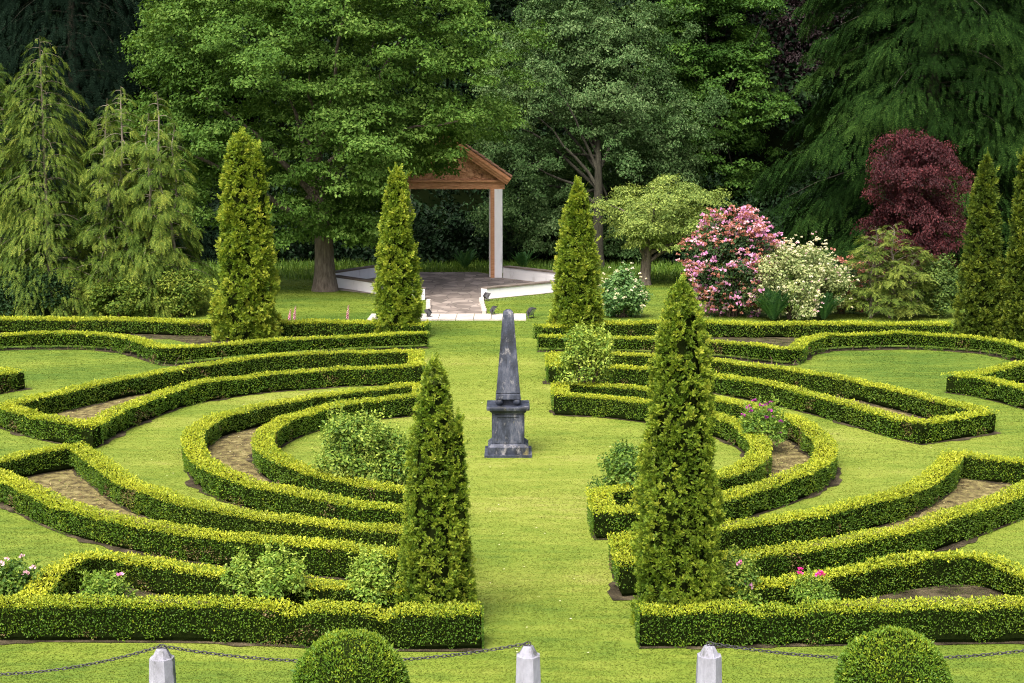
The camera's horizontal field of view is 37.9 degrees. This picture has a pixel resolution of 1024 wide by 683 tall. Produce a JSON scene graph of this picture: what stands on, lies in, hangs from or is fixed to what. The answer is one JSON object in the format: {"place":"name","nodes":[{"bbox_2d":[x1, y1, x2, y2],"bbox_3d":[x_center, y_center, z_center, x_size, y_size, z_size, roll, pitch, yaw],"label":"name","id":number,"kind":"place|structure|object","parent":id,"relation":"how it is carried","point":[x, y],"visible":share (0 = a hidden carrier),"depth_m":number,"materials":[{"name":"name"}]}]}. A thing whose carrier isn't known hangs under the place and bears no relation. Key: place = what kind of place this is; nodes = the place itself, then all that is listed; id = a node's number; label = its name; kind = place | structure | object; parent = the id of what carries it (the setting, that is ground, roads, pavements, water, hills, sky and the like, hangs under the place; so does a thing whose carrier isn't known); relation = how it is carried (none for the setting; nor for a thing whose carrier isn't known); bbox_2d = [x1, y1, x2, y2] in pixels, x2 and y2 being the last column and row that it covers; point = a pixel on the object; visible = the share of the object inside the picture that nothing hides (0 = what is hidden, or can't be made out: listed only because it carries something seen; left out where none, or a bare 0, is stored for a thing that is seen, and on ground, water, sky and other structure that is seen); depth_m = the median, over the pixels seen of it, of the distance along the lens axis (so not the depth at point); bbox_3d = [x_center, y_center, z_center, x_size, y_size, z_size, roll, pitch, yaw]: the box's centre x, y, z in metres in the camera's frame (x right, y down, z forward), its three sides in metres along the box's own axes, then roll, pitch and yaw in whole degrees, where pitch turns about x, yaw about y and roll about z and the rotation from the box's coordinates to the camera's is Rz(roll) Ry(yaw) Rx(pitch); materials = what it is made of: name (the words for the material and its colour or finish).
{"place":"outdoors","nodes":[
{"label":"outdoors","id":0,"kind":"place"},
{"bbox_2d":[9,248,764,266],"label":"woodland ground","id":1,"kind":"structure","parent":0,"point":[427,259],"depth_m":81.91,"materials":[{"name":"plant"}]},
{"bbox_2d":[0,0,223,268],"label":"fir tree","id":2,"kind":"object","parent":1,"relation":"on","point":[73,53],"visible":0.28,"depth_m":77.06,"materials":[{"name":"green plant"}]},
{"bbox_2d":[0,145,1012,264],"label":"undergrowth","id":3,"kind":"object","parent":1,"relation":"on","point":[438,243],"visible":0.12,"depth_m":80.38,"materials":[{"name":"green plant"}]},
{"bbox_2d":[630,0,802,233],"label":"broadleaf tree","id":4,"kind":"object","parent":1,"relation":"on","point":[727,58],"visible":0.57,"depth_m":84.76,"materials":[{"name":"green plant"}]},
{"bbox_2d":[339,272,551,313],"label":"patio paving","id":5,"kind":"structure","parent":0,"point":[452,292],"depth_m":65.79,"materials":[{"name":"stone"}]},
{"bbox_2d":[335,264,376,278],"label":"wall","id":6,"kind":"structure","parent":5,"relation":"on","point":[365,272],"depth_m":70.19,"materials":[{"name":"stone"}]},
{"bbox_2d":[336,275,425,299],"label":"wall","id":7,"kind":"structure","parent":5,"relation":"on","point":[355,283],"depth_m":65.38,"materials":[{"name":"stone"}]},
{"bbox_2d":[386,136,511,277],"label":"timber gable shelter","id":8,"kind":"object","parent":5,"relation":"on","point":[479,171],"visible":0.52,"depth_m":70.75,"materials":[{"name":"brown"}]},
{"bbox_2d":[481,280,554,298],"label":"wall","id":9,"kind":"structure","parent":5,"relation":"on","point":[518,289],"depth_m":63.21,"materials":[{"name":"stone"}]},
{"bbox_2d":[503,266,555,281],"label":"wall","id":10,"kind":"structure","parent":5,"relation":"on","point":[525,273],"depth_m":69.72,"materials":[{"name":"stone"}]},
{"bbox_2d":[0,0,1019,252],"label":"background trees","id":11,"kind":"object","parent":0,"point":[462,198],"depth_m":92.10,"materials":[{"name":"plant"}]},
{"bbox_2d":[0,0,1023,229],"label":"woods","id":12,"kind":"object","parent":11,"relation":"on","point":[501,8],"visible":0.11,"depth_m":92.11,"materials":[{"name":"green plant"}]},
{"bbox_2d":[0,264,1023,682],"bbox_3d":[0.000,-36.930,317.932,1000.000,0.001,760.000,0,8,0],"label":"lawn","id":13,"kind":"structure","parent":0,"point":[456,332],"depth_m":28.84,"materials":[{"name":"plant"}]},
{"bbox_2d":[0,366,26,393],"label":"box hedge","id":14,"kind":"object","parent":13,"relation":"on","point":[12,379],"visible":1,"depth_m":39.56,"materials":[{"name":"green plant"}]},
{"bbox_2d":[0,550,42,601],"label":"rose bush","id":15,"kind":"object","parent":13,"relation":"on","point":[15,575],"visible":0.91,"depth_m":21.02,"materials":[{"name":"green plant"}]},
{"bbox_2d":[0,64,43,315],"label":"cypress tree","id":16,"kind":"object","parent":13,"relation":"on","point":[2,167],"visible":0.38,"depth_m":56.53,"materials":[{"name":"green plant"}]},
{"bbox_2d":[0,264,77,316],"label":"shrub","id":17,"kind":"object","parent":13,"relation":"on","point":[53,282],"visible":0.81,"depth_m":55.41,"materials":[{"name":"green plant"}]},
{"bbox_2d":[0,36,118,318],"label":"cypress tree","id":18,"kind":"object","parent":13,"relation":"on","point":[49,227],"visible":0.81,"depth_m":55.72,"materials":[{"name":"green plant"}]},
{"bbox_2d":[26,470,184,530],"bbox_3d":[-5.587,3.212,25.803,11.410,0.001,2.984,7,10,40],"label":"soil bed","id":19,"kind":"object","parent":13,"relation":"on","point":[90,495],"visible":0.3,"depth_m":28.57,"materials":[{"name":"soil"}]},
{"bbox_2d":[0,469,395,584],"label":"soil edge","id":20,"kind":"object","parent":19,"relation":"on","point":[79,539],"visible":0.21,"depth_m":25.25,"materials":[{"name":"soil"}]},
{"bbox_2d":[0,440,467,584],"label":"box hedge","id":21,"kind":"object","parent":19,"relation":"on","point":[327,546],"visible":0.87,"depth_m":24.76,"materials":[{"name":"green plant"}]},
{"bbox_2d":[52,86,168,316],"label":"cypress tree","id":22,"kind":"object","parent":13,"relation":"on","point":[116,224],"visible":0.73,"depth_m":56.02,"materials":[{"name":"green plant"}]},
{"bbox_2d":[84,276,156,316],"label":"shrub","id":23,"kind":"object","parent":13,"relation":"on","point":[130,293],"visible":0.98,"depth_m":55.38,"materials":[{"name":"plant"}]},
{"bbox_2d":[65,588,206,603],"bbox_3d":[-3.703,3.794,21.574,6.120,0.001,2.217,0,8,0],"label":"soil bed","id":24,"kind":"object","parent":13,"relation":"on","point":[144,595],"depth_m":21.93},
{"bbox_2d":[72,568,137,602],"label":"rose bush","id":25,"kind":"object","parent":24,"relation":"on","point":[107,583],"visible":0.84,"depth_m":21.11,"materials":[{"name":"green plant"}]},
{"bbox_2d":[11,547,411,616],"bbox_3d":[-4.107,3.540,21.563,5.566,0.600,2.435,0,8,0],"label":"box hedge","id":26,"kind":"object","parent":24,"relation":"on","point":[144,574],"visible":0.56,"depth_m":21.75,"materials":[{"name":"green plant"}]},
{"bbox_2d":[219,545,259,600],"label":"rose bush","id":27,"kind":"object","parent":24,"relation":"on","point":[237,575],"visible":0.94,"depth_m":20.86,"materials":[{"name":"green plant"}]},
{"bbox_2d":[246,536,318,604],"bbox_3d":[-3.220,3.329,20.938,1.038,1.153,0.886,7,10,42],"label":"rose bush","id":28,"kind":"object","parent":24,"relation":"on","point":[279,577],"visible":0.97,"depth_m":20.76,"materials":[{"name":"green plant"}]},
{"bbox_2d":[345,538,401,610],"bbox_3d":[-1.948,3.338,20.815,0.701,1.170,0.721,-5,10,-35],"label":"rose bush","id":29,"kind":"object","parent":24,"relation":"on","point":[372,570],"visible":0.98,"depth_m":20.68,"materials":[{"name":"green plant"}]},
{"bbox_2d":[394,352,481,619],"bbox_3d":[-1.040,2.060,20.401,1.297,3.881,1.294,0,8,0],"label":"columnar conifer","id":30,"kind":"object","parent":24,"relation":"on","point":[438,567],"visible":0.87,"depth_m":20.18,"materials":[{"name":"green plant"}]},
{"bbox_2d":[149,644,175,682],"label":"bollard","id":31,"kind":"object","parent":13,"relation":"on","point":[162,669],"visible":1,"depth_m":17.59,"materials":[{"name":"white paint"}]},
{"bbox_2d":[0,645,162,675],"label":"chain","id":32,"kind":"object","parent":31,"relation":"hanging from","point":[70,667],"visible":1,"depth_m":17.68,"materials":[{"name":"black metal"}]},
{"bbox_2d":[113,91,219,317],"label":"cypress tree","id":33,"kind":"object","parent":13,"relation":"on","point":[164,244],"visible":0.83,"depth_m":55.87,"materials":[{"name":"green plant"}]},
{"bbox_2d":[0,333,348,345],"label":"soil bed","id":34,"kind":"object","parent":13,"relation":"on","point":[193,340],"visible":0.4,"depth_m":49.91,"materials":[{"name":"soil"}]},
{"bbox_2d":[0,315,430,336],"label":"box hedge","id":35,"kind":"object","parent":34,"relation":"on","point":[183,326],"visible":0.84,"depth_m":50.78,"materials":[{"name":"green plant"}]},
{"bbox_2d":[207,126,283,342],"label":"columnar conifer","id":36,"kind":"object","parent":34,"relation":"on","point":[244,297],"visible":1,"depth_m":48.75,"materials":[{"name":"green plant"}]},
{"bbox_2d":[371,162,423,335],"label":"columnar conifer","id":37,"kind":"object","parent":34,"relation":"on","point":[397,268],"visible":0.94,"depth_m":49.81,"materials":[{"name":"green plant"}]},
{"bbox_2d":[153,267,214,317],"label":"shrub","id":38,"kind":"object","parent":13,"relation":"on","point":[173,301],"visible":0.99,"depth_m":55.51,"materials":[{"name":"plant"}]},
{"bbox_2d":[50,370,324,421],"bbox_3d":[-7.112,1.417,38.866,4.717,0.001,12.798,6,10,37],"label":"soil bed","id":39,"kind":"object","parent":13,"relation":"on","point":[88,412],"visible":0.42,"depth_m":36.87,"materials":[{"name":"soil"}]},
{"bbox_2d":[0,371,407,447],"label":"soil edge","id":40,"kind":"object","parent":39,"relation":"on","point":[119,434],"visible":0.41,"depth_m":36.63,"materials":[{"name":"soil"}]},
{"bbox_2d":[0,348,425,448],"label":"box hedge","id":41,"kind":"object","parent":13,"relation":"on","point":[178,387],"visible":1,"depth_m":38.82,"materials":[{"name":"green plant"}]},
{"bbox_2d":[0,346,427,365],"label":"soil edge","id":42,"kind":"object","parent":13,"relation":"on","point":[126,353],"visible":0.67,"depth_m":47.07,"materials":[{"name":"soil"}]},
{"bbox_2d":[0,330,429,365],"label":"box hedge","id":43,"kind":"object","parent":13,"relation":"on","point":[146,347],"visible":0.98,"depth_m":46.55,"materials":[{"name":"green plant"}]},
{"bbox_2d":[207,425,271,485],"bbox_3d":[-4.193,2.442,31.407,4.997,0.001,12.831,-1,8,-5],"label":"soil bed","id":44,"kind":"object","parent":13,"relation":"on","point":[226,447],"visible":0.09,"depth_m":31.91,"materials":[{"name":"soil"}]},
{"bbox_2d":[183,416,409,518],"bbox_3d":[-4.189,2.437,31.396,5.400,0.004,13.269,-1,8,-5],"label":"soil edge","id":45,"kind":"object","parent":44,"relation":"on","point":[190,483],"visible":0.15,"depth_m":29.72,"materials":[{"name":"soil"}]},
{"bbox_2d":[180,381,428,529],"bbox_3d":[-4.204,2.182,31.402,5.512,0.646,13.439,-1,8,-5],"label":"box hedge","id":46,"kind":"object","parent":44,"relation":"on","point":[327,495],"visible":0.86,"depth_m":28.98,"materials":[{"name":"green plant"}]},
{"bbox_2d":[0,640,481,650],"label":"soil edge","id":47,"kind":"object","parent":13,"relation":"on","point":[3,642],"visible":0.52,"depth_m":19.92,"materials":[{"name":"soil"}]},
{"bbox_2d":[0,592,484,650],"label":"box hedge","id":48,"kind":"object","parent":47,"relation":"on","point":[240,621],"visible":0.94,"depth_m":19.88,"materials":[{"name":"green plant"}]},
{"bbox_2d":[103,0,562,291],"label":"broadleaf tree","id":49,"kind":"object","parent":13,"relation":"on","point":[353,137],"visible":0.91,"depth_m":61.31,"materials":[{"name":"green plant"}]},
{"bbox_2d":[290,627,410,682],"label":"ball topiary","id":50,"kind":"object","parent":13,"relation":"on","point":[359,655],"visible":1,"depth_m":16.36,"materials":[{"name":"green plant"}]},
{"bbox_2d":[305,397,397,480],"bbox_3d":[-2.988,1.963,28.032,1.788,1.938,1.596,0,8,0],"label":"rose bush","id":51,"kind":"object","parent":13,"relation":"on","point":[346,437],"visible":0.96,"depth_m":27.65,"materials":[{"name":"green plant"}]},
{"bbox_2d":[369,422,418,489],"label":"rose bush","id":52,"kind":"object","parent":13,"relation":"on","point":[395,458],"visible":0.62,"depth_m":27.70,"materials":[{"name":"green plant"}]},
{"bbox_2d":[367,314,525,320],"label":"flagstone path","id":53,"kind":"structure","parent":13,"relation":"on","point":[466,317],"depth_m":55.31,"materials":[{"name":"stone"}]},
{"bbox_2d":[452,248,477,267],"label":"fern","id":54,"kind":"object","parent":13,"relation":"on","point":[466,259],"visible":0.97,"depth_m":75.60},
{"bbox_2d":[37,257,959,280],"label":"long grass","id":55,"kind":"structure","parent":13,"relation":"on","point":[672,273],"depth_m":75.66,"materials":[{"name":"plant"}]},
{"bbox_2d":[484,309,531,457],"bbox_3d":[-0.081,0.849,31.682,1.000,3.090,1.000,0,8,0],"label":"obelisk","id":56,"kind":"object","parent":13,"relation":"on","point":[508,408],"visible":1,"depth_m":31.45,"materials":[{"name":"stone"}]},
{"bbox_2d":[516,641,540,682],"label":"bollard","id":57,"kind":"object","parent":13,"relation":"on","point":[528,664],"visible":1,"depth_m":17.58,"materials":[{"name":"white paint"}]},
{"bbox_2d":[160,642,528,662],"bbox_3d":[-1.976,3.680,17.666,4.361,0.260,0.042,0,8,0],"label":"chain","id":58,"kind":"object","parent":57,"relation":"hanging from","point":[289,660],"visible":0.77,"depth_m":17.66,"materials":[{"name":"black metal"}]},
{"bbox_2d":[549,316,616,385],"bbox_3d":[1.862,0.439,38.046,1.729,2.226,1.429,-2,8,-11],"label":"rose bush","id":59,"kind":"object","parent":13,"relation":"on","point":[582,345],"visible":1,"depth_m":37.81,"materials":[{"name":"green plant"}]},
{"bbox_2d":[465,0,734,265],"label":"broadleaf tree","id":60,"kind":"object","parent":13,"relation":"on","point":[597,53],"visible":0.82,"depth_m":77.51,"materials":[{"name":"green plant"}]},
{"bbox_2d":[586,439,652,491],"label":"shrub","id":61,"kind":"object","parent":13,"relation":"on","point":[620,460],"visible":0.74,"depth_m":27.11,"materials":[{"name":"green plant"}]},
{"bbox_2d":[599,262,652,317],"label":"viburnum","id":62,"kind":"object","parent":13,"relation":"on","point":[631,298],"visible":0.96,"depth_m":55.37,"materials":[{"name":"green plant"}]},
{"bbox_2d":[589,173,736,284],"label":"tree","id":63,"kind":"object","parent":13,"relation":"on","point":[663,212],"visible":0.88,"depth_m":66.93,"materials":[{"name":"green plant"}]},
{"bbox_2d":[628,272,730,624],"bbox_3d":[2.333,1.522,20.300,1.464,4.958,1.384,0,8,0],"label":"columnar conifer","id":64,"kind":"object","parent":13,"relation":"on","point":[674,558],"visible":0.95,"depth_m":20.02,"materials":[{"name":"green plant"}]},
{"bbox_2d":[550,380,838,538],"bbox_3d":[3.831,2.145,31.620,5.806,0.634,13.560,0,8,0],"label":"box hedge","id":65,"kind":"object","parent":13,"relation":"on","point":[745,493],"visible":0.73,"depth_m":29.22,"materials":[{"name":"green plant"}]},
{"bbox_2d":[696,641,721,682],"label":"bollard","id":66,"kind":"object","parent":13,"relation":"on","point":[709,665],"visible":1,"depth_m":17.58,"materials":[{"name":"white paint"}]},
{"bbox_2d":[709,642,1023,658],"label":"chain","id":67,"kind":"object","parent":66,"relation":"hanging from","point":[952,657],"visible":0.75,"depth_m":17.66,"materials":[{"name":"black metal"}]},
{"bbox_2d":[613,337,829,349],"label":"soil bed","id":68,"kind":"object","parent":13,"relation":"on","point":[784,341],"visible":0.14,"depth_m":49.42,"materials":[{"name":"soil"}]},
{"bbox_2d":[545,175,605,334],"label":"columnar conifer","id":69,"kind":"object","parent":68,"relation":"on","point":[576,290],"visible":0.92,"depth_m":49.63,"materials":[{"name":"green plant"}]},
{"bbox_2d":[532,319,953,338],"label":"box hedge","id":70,"kind":"object","parent":68,"relation":"on","point":[737,329],"visible":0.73,"depth_m":50.08,"materials":[{"name":"green plant"}]},
{"bbox_2d":[676,204,786,317],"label":"rhododendron","id":71,"kind":"object","parent":13,"relation":"on","point":[715,289],"visible":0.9,"depth_m":55.15,"materials":[{"name":"pink plant"}]},
{"bbox_2d":[751,286,797,319],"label":"fern","id":72,"kind":"object","parent":13,"relation":"on","point":[772,304],"visible":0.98,"depth_m":54.09,"materials":[{"name":"plant"}]},
{"bbox_2d":[537,347,1021,364],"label":"soil edge","id":73,"kind":"object","parent":13,"relation":"on","point":[809,356],"visible":0.56,"depth_m":46.64,"materials":[{"name":"soil"}]},
{"bbox_2d":[537,330,1023,364],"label":"box hedge","id":74,"kind":"object","parent":13,"relation":"on","point":[797,349],"visible":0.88,"depth_m":46.46,"materials":[{"name":"green plant"}]},
{"bbox_2d":[702,0,864,120],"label":"copper beech","id":75,"kind":"object","parent":13,"relation":"on","point":[791,53],"visible":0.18,"depth_m":93.27,"materials":[{"name":"purple plant"}]},
{"bbox_2d":[759,430,809,483],"bbox_3d":[3.820,2.410,31.641,5.278,0.001,13.030,0,8,0],"label":"soil bed","id":76,"kind":"object","parent":13,"relation":"on","point":[781,453],"visible":0.14,"depth_m":31.42,"materials":[{"name":"soil"}]},
{"bbox_2d":[549,410,841,539],"bbox_3d":[3.814,2.403,31.644,5.829,0.004,13.412,0,8,0],"label":"soil edge","id":77,"kind":"object","parent":76,"relation":"on","point":[836,481],"visible":0.2,"depth_m":29.29,"materials":[{"name":"soil"}]},
{"bbox_2d":[738,393,789,446],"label":"rose bush","id":78,"kind":"object","parent":76,"relation":"on","point":[771,421],"visible":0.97,"depth_m":31.63,"materials":[{"name":"green plant"}]},
{"bbox_2d":[736,232,859,320],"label":"shrub","id":79,"kind":"object","parent":13,"relation":"on","point":[809,278],"visible":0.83,"depth_m":54.48,"materials":[{"name":"white plant"}]},
{"bbox_2d":[607,448,1023,595],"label":"box hedge","id":80,"kind":"object","parent":13,"relation":"on","point":[774,537],"visible":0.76,"depth_m":24.65,"materials":[{"name":"green plant"}]},
{"bbox_2d":[813,292,843,318],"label":"fern","id":81,"kind":"object","parent":13,"relation":"on","point":[827,306],"visible":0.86,"depth_m":54.50,"materials":[{"name":"plant"}]},
{"bbox_2d":[634,594,1023,648],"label":"box hedge","id":82,"kind":"object","parent":13,"relation":"on","point":[818,623],"visible":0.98,"depth_m":19.81,"materials":[{"name":"green plant"}]},
{"bbox_2d":[636,640,1023,648],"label":"soil edge","id":83,"kind":"object","parent":13,"relation":"on","point":[801,644],"visible":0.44,"depth_m":19.80,"materials":[{"name":"soil"}]},
{"bbox_2d":[818,247,873,313],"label":"azalea","id":84,"kind":"object","parent":13,"relation":"on","point":[842,262],"visible":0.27,"depth_m":56.59,"materials":[{"name":"green plant"}]},
{"bbox_2d":[823,396,926,422],"bbox_3d":[6.115,1.432,38.755,4.045,0.001,13.335,-8,11,-44],"label":"soil bed","id":85,"kind":"object","parent":13,"relation":"on","point":[894,411],"visible":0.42,"depth_m":36.80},
{"bbox_2d":[542,370,999,444],"bbox_3d":[6.062,1.430,38.725,4.548,0.004,13.974,-8,11,-44],"label":"soil edge","id":86,"kind":"object","parent":85,"relation":"on","point":[849,425],"visible":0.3,"depth_m":35.10,"materials":[{"name":"soil"}]},
{"bbox_2d":[544,350,999,443],"bbox_3d":[6.084,1.141,38.745,4.603,0.670,13.919,-8,11,-44],"label":"box hedge","id":87,"kind":"object","parent":85,"relation":"on","point":[951,419],"visible":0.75,"depth_m":37.05,"materials":[{"name":"green plant"}]},
{"bbox_2d":[748,479,1012,555],"bbox_3d":[5.980,3.255,25.490,10.947,0.001,2.686,-7,10,-41],"label":"soil bed","id":88,"kind":"object","parent":13,"relation":"on","point":[978,490],"visible":0.14,"depth_m":28.17,"materials":[{"name":"soil"}]},
{"bbox_2d":[607,478,1023,599],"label":"soil edge","id":89,"kind":"object","parent":88,"relation":"on","point":[614,592],"visible":0.2,"depth_m":24.75,"materials":[{"name":"soil"}]},
{"bbox_2d":[749,0,1023,292],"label":"giant cedar","id":90,"kind":"object","parent":13,"relation":"on","point":[862,117],"visible":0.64,"depth_m":67.91,"materials":[{"name":"green plant"}]},
{"bbox_2d":[829,221,953,320],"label":"golden conifer","id":91,"kind":"object","parent":13,"relation":"on","point":[894,279],"visible":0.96,"depth_m":55.03,"materials":[{"name":"green plant"}]},
{"bbox_2d":[834,624,953,682],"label":"ball topiary","id":92,"kind":"object","parent":13,"relation":"on","point":[889,653],"visible":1,"depth_m":16.35,"materials":[{"name":"green plant"}]},
{"bbox_2d":[850,127,975,296],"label":"purple tree","id":93,"kind":"object","parent":13,"relation":"on","point":[923,215],"visible":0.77,"depth_m":60.13,"materials":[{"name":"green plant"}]},
{"bbox_2d":[842,586,1005,605],"bbox_3d":[4.926,3.789,21.606,6.089,0.001,2.066,0,8,0],"label":"soil bed","id":94,"kind":"object","parent":13,"relation":"on","point":[950,590],"visible":0.17,"depth_m":22.02,"materials":[{"name":"soil"}]},
{"bbox_2d":[787,565,840,605],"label":"rose bush","id":95,"kind":"object","parent":94,"relation":"on","point":[817,590],"visible":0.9,"depth_m":20.88,"materials":[{"name":"green plant"}]},
{"bbox_2d":[706,549,1023,612],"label":"box hedge","id":96,"kind":"object","parent":94,"relation":"on","point":[884,577],"visible":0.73,"depth_m":22.00,"materials":[{"name":"green plant"}]},
{"bbox_2d":[795,584,1018,612],"bbox_3d":[4.968,3.772,21.682,5.504,0.004,1.826,-1,8,-5],"label":"soil edge","id":97,"kind":"object","parent":94,"relation":"on","point":[994,592],"visible":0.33,"depth_m":22.20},
{"bbox_2d":[720,544,762,603],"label":"rose bush","id":98,"kind":"object","parent":97,"relation":"on","point":[736,569],"visible":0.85,"depth_m":20.83,"materials":[{"name":"green plant"}]},
{"bbox_2d":[735,580,761,610],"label":"rose bush","id":99,"kind":"object","parent":97,"relation":"on","point":[751,598],"visible":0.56,"depth_m":20.78,"materials":[{"name":"green plant"}]},
{"bbox_2d":[909,253,960,318],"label":"shrub","id":100,"kind":"object","parent":13,"relation":"on","point":[944,278],"visible":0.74,"depth_m":55.33,"materials":[{"name":"green plant"}]},
{"bbox_2d":[950,147,1007,337],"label":"columnar conifer","id":101,"kind":"object","parent":13,"relation":"on","point":[982,263],"visible":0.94,"depth_m":48.96,"materials":[{"name":"green plant"}]},
{"bbox_2d":[941,359,1023,407],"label":"box hedge","id":102,"kind":"object","parent":13,"relation":"on","point":[1001,383],"visible":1,"depth_m":38.86,"materials":[{"name":"green plant"}]},
{"bbox_2d":[996,146,1023,341],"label":"columnar conifer","id":103,"kind":"object","parent":13,"relation":"on","point":[1011,307],"visible":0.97,"depth_m":48.31,"materials":[{"name":"green plant"}]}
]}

